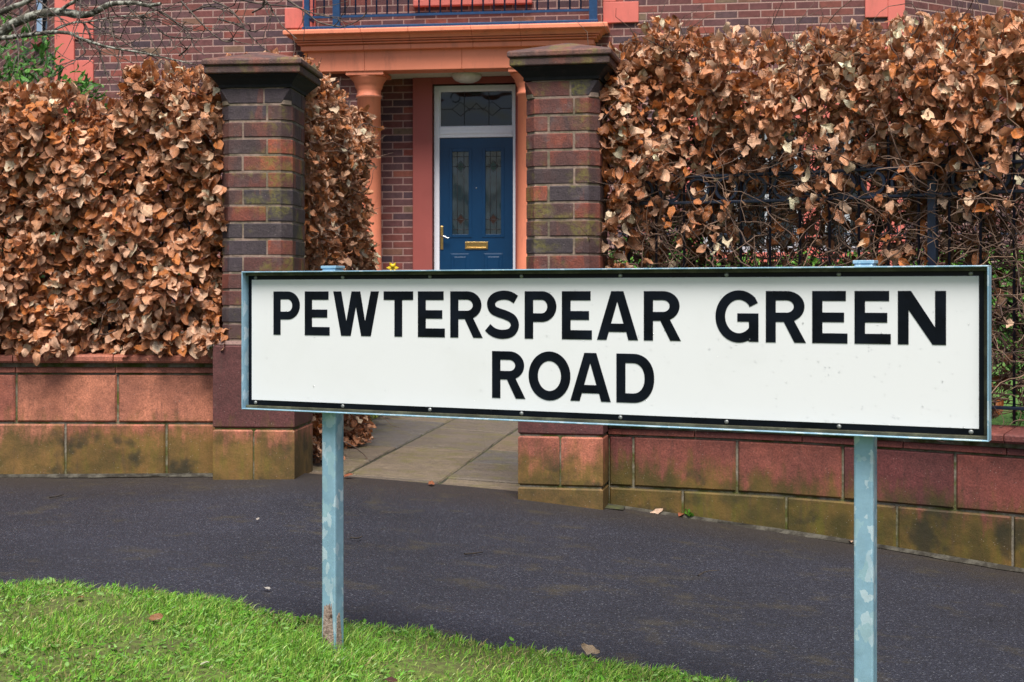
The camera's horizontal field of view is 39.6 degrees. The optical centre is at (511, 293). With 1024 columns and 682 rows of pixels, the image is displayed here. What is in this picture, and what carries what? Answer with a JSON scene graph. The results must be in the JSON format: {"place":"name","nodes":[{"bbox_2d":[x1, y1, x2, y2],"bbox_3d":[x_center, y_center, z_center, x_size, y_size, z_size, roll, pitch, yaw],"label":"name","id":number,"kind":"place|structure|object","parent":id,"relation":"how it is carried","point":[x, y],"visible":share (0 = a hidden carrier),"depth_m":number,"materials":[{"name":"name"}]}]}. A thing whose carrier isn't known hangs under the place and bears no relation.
{"place":"outdoors","nodes":[
{"label":"outdoors","id":0,"kind":"place"},
{"bbox_2d":[37,1,41,30],"label":"sky","id":1,"kind":"structure","parent":0,"point":[39,27],"materials":[{"name":"blue"}]},
{"bbox_2d":[0,576,764,681],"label":"verge","id":2,"kind":"structure","parent":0,"point":[442,663],"depth_m":3.32,"materials":[{"name":"plant"}]},
{"bbox_2d":[147,613,162,620],"bbox_3d":[-0.876,0.793,3.490,0.037,0.014,0.024,0,0,0],"label":"fallen leaf","id":3,"kind":"object","parent":2,"relation":"on","point":[156,616],"visible":1,"depth_m":3.50,"materials":[{"name":"brown plant"}]},
{"bbox_2d":[383,677,396,681],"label":"fallen leaf","id":4,"kind":"object","parent":2,"relation":"on","point":[388,679],"visible":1,"depth_m":3.09,"materials":[{"name":"brown plant"}]},
{"bbox_2d":[241,260,990,681],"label":"street sign","id":5,"kind":"object","parent":2,"relation":"on","point":[865,352],"visible":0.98,"depth_m":2.98,"materials":[{"name":"metal"}]},
{"bbox_2d":[310,415,624,509],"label":"path","id":6,"kind":"structure","parent":0,"point":[469,452],"depth_m":7.41,"materials":[{"name":"beige concrete"}]},
{"bbox_2d":[0,473,1023,681],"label":"pavement","id":7,"kind":"structure","parent":0,"point":[628,586],"depth_m":4.58,"materials":[{"name":"grey asphalt"}]},
{"bbox_2d":[581,643,599,654],"bbox_3d":[0.197,0.886,3.548,0.039,0.024,0.036,0,0,-23],"label":"fallen leaf","id":8,"kind":"object","parent":7,"relation":"on","point":[587,649],"visible":1,"depth_m":3.55,"materials":[{"name":"brown plant"}]},
{"bbox_2d":[650,508,662,513],"bbox_3d":[0.619,0.931,6.093,0.057,0.022,0.027,0,0,0],"label":"fallen leaf","id":9,"kind":"object","parent":7,"relation":"on","point":[658,511],"visible":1,"depth_m":6.10,"materials":[{"name":"brown plant"}]},
{"bbox_2d":[684,509,693,516],"bbox_3d":[0.760,0.934,6.061,0.052,0.044,0.067,0,0,0],"label":"weed","id":10,"kind":"object","parent":7,"relation":"on","point":[688,513],"visible":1,"depth_m":6.04,"materials":[{"name":"green plant"}]},
{"bbox_2d":[160,326,1023,425],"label":"garden ground","id":11,"kind":"structure","parent":0,"point":[998,420],"depth_m":7.22,"materials":[{"name":"soil"}]},
{"bbox_2d":[0,16,173,340],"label":"laurel shrub","id":12,"kind":"object","parent":11,"relation":"on","point":[85,82],"visible":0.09,"depth_m":8.51,"materials":[{"name":"green plant"}]},
{"bbox_2d":[0,51,230,365],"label":"beech hedge","id":13,"kind":"object","parent":11,"relation":"on","point":[83,248],"visible":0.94,"depth_m":6.42,"materials":[{"name":"brown plant"}]},
{"bbox_2d":[18,223,213,348],"bbox_3d":[-2.302,0.107,7.272,1.921,1.196,1.258,0,0,0],"label":"garden shrub","id":14,"kind":"object","parent":11,"relation":"on","point":[210,347],"depth_m":7.27,"materials":[{"name":"green plant"}]},
{"bbox_2d":[0,0,368,87],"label":"garden tree","id":15,"kind":"object","parent":11,"relation":"on","point":[7,27],"visible":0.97,"depth_m":7.62,"materials":[{"name":"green plant"}]},
{"bbox_2d":[226,29,398,462],"bbox_3d":[-0.956,-0.131,7.340,1.203,2.301,2.060,0,0,0],"label":"beech hedge","id":16,"kind":"object","parent":11,"relation":"on","point":[340,150],"visible":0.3,"depth_m":7.25,"materials":[{"name":"brown plant"}]},
{"bbox_2d":[386,262,398,269],"bbox_3d":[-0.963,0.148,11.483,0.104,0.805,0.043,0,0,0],"label":"yellow flower","id":17,"kind":"object","parent":11,"relation":"on","point":[393,266],"visible":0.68,"depth_m":11.48,"materials":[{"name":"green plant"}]},
{"bbox_2d":[609,225,729,267],"bbox_3d":[1.131,0.121,8.569,1.122,1.167,1.178,0,0,41],"label":"garden shrub","id":18,"kind":"object","parent":11,"relation":"on","point":[719,264],"visible":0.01,"depth_m":8.58,"materials":[{"name":"green plant"}]},
{"bbox_2d":[573,0,1023,442],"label":"beech hedge","id":19,"kind":"object","parent":11,"relation":"on","point":[697,86],"visible":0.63,"depth_m":5.89,"materials":[{"name":"brown plant"}]},
{"bbox_2d":[614,248,1023,349],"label":"garden shrub","id":20,"kind":"object","parent":11,"relation":"on","point":[815,261],"visible":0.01,"depth_m":11.32,"materials":[{"name":"green plant"}]},
{"bbox_2d":[619,226,1019,265],"bbox_3d":[3.275,-0.105,12.600,4.650,1.010,0.016,0,0,0],"label":"garden railing","id":21,"kind":"object","parent":11,"relation":"on","point":[815,234],"visible":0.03,"depth_m":12.59,"materials":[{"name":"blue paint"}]},
{"bbox_2d":[991,245,1023,424],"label":"garden shrub","id":22,"kind":"object","parent":11,"relation":"on","point":[1006,336],"visible":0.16,"depth_m":6.59,"materials":[{"name":"green plant"}]},
{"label":"ground","id":23,"kind":"structure","parent":0,"visible":0},
{"bbox_2d":[0,350,214,477],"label":"garden wall","id":24,"kind":"structure","parent":23,"relation":"on","point":[90,414],"depth_m":6.45,"materials":[{"name":"red stone"}]},
{"bbox_2d":[0,109,216,341],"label":"iron railing","id":25,"kind":"object","parent":24,"relation":"on","point":[162,243],"visible":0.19,"depth_m":6.52,"materials":[{"name":"black metal"}]},
{"bbox_2d":[201,52,322,479],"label":"brick pier","id":26,"kind":"structure","parent":23,"relation":"on","point":[263,95],"depth_m":6.32,"materials":[{"name":"brown brick"}]},
{"bbox_2d":[0,0,1023,330],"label":"brick house","id":27,"kind":"structure","parent":23,"relation":"on","point":[448,182],"depth_m":14.75,"materials":[{"name":"red brick"}]},
{"bbox_2d":[31,0,48,48],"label":"window","id":28,"kind":"structure","parent":27,"relation":"in","point":[44,23],"depth_m":15.74,"materials":[{"name":"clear glass"}]},
{"bbox_2d":[452,72,481,82],"bbox_3d":[-0.468,-2.228,14.741,0.314,0.091,0.314,0,0,0],"label":"porch light","id":29,"kind":"object","parent":27,"relation":"attached to","point":[466,77],"visible":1,"depth_m":14.64,"materials":[{"name":"white glass"}]},
{"bbox_2d":[440,137,512,269],"bbox_3d":[-0.380,-0.619,15.004,0.782,2.057,0.081,0,0,8],"label":"front door","id":30,"kind":"structure","parent":27,"relation":"in","point":[476,174],"depth_m":15.02,"materials":[{"name":"blue paint"}]},
{"bbox_2d":[703,120,797,251],"bbox_3d":[2.382,-1.063,14.154,0.962,1.313,0.060,0,0,8],"label":"window","id":31,"kind":"structure","parent":27,"relation":"in","point":[720,236],"depth_m":14.11,"materials":[{"name":"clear glass"}]},
{"bbox_2d":[821,120,873,251],"bbox_3d":[3.305,-1.054,14.029,0.515,1.302,0.060,0,0,8],"label":"window","id":32,"kind":"structure","parent":27,"relation":"in","point":[851,140],"depth_m":14.01,"materials":[{"name":"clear glass"}]},
{"bbox_2d":[507,43,620,509],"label":"brick pier","id":33,"kind":"structure","parent":23,"relation":"on","point":[563,463],"depth_m":6.09,"materials":[{"name":"brown brick"}]},
{"bbox_2d":[608,425,1023,572],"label":"garden wall","id":34,"kind":"structure","parent":23,"relation":"on","point":[957,501],"depth_m":5.79,"materials":[{"name":"red stone"}]},
{"bbox_2d":[617,127,1023,423],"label":"iron railing","id":35,"kind":"object","parent":34,"relation":"on","point":[932,249],"visible":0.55,"depth_m":5.78,"materials":[{"name":"black metal"}]}
]}

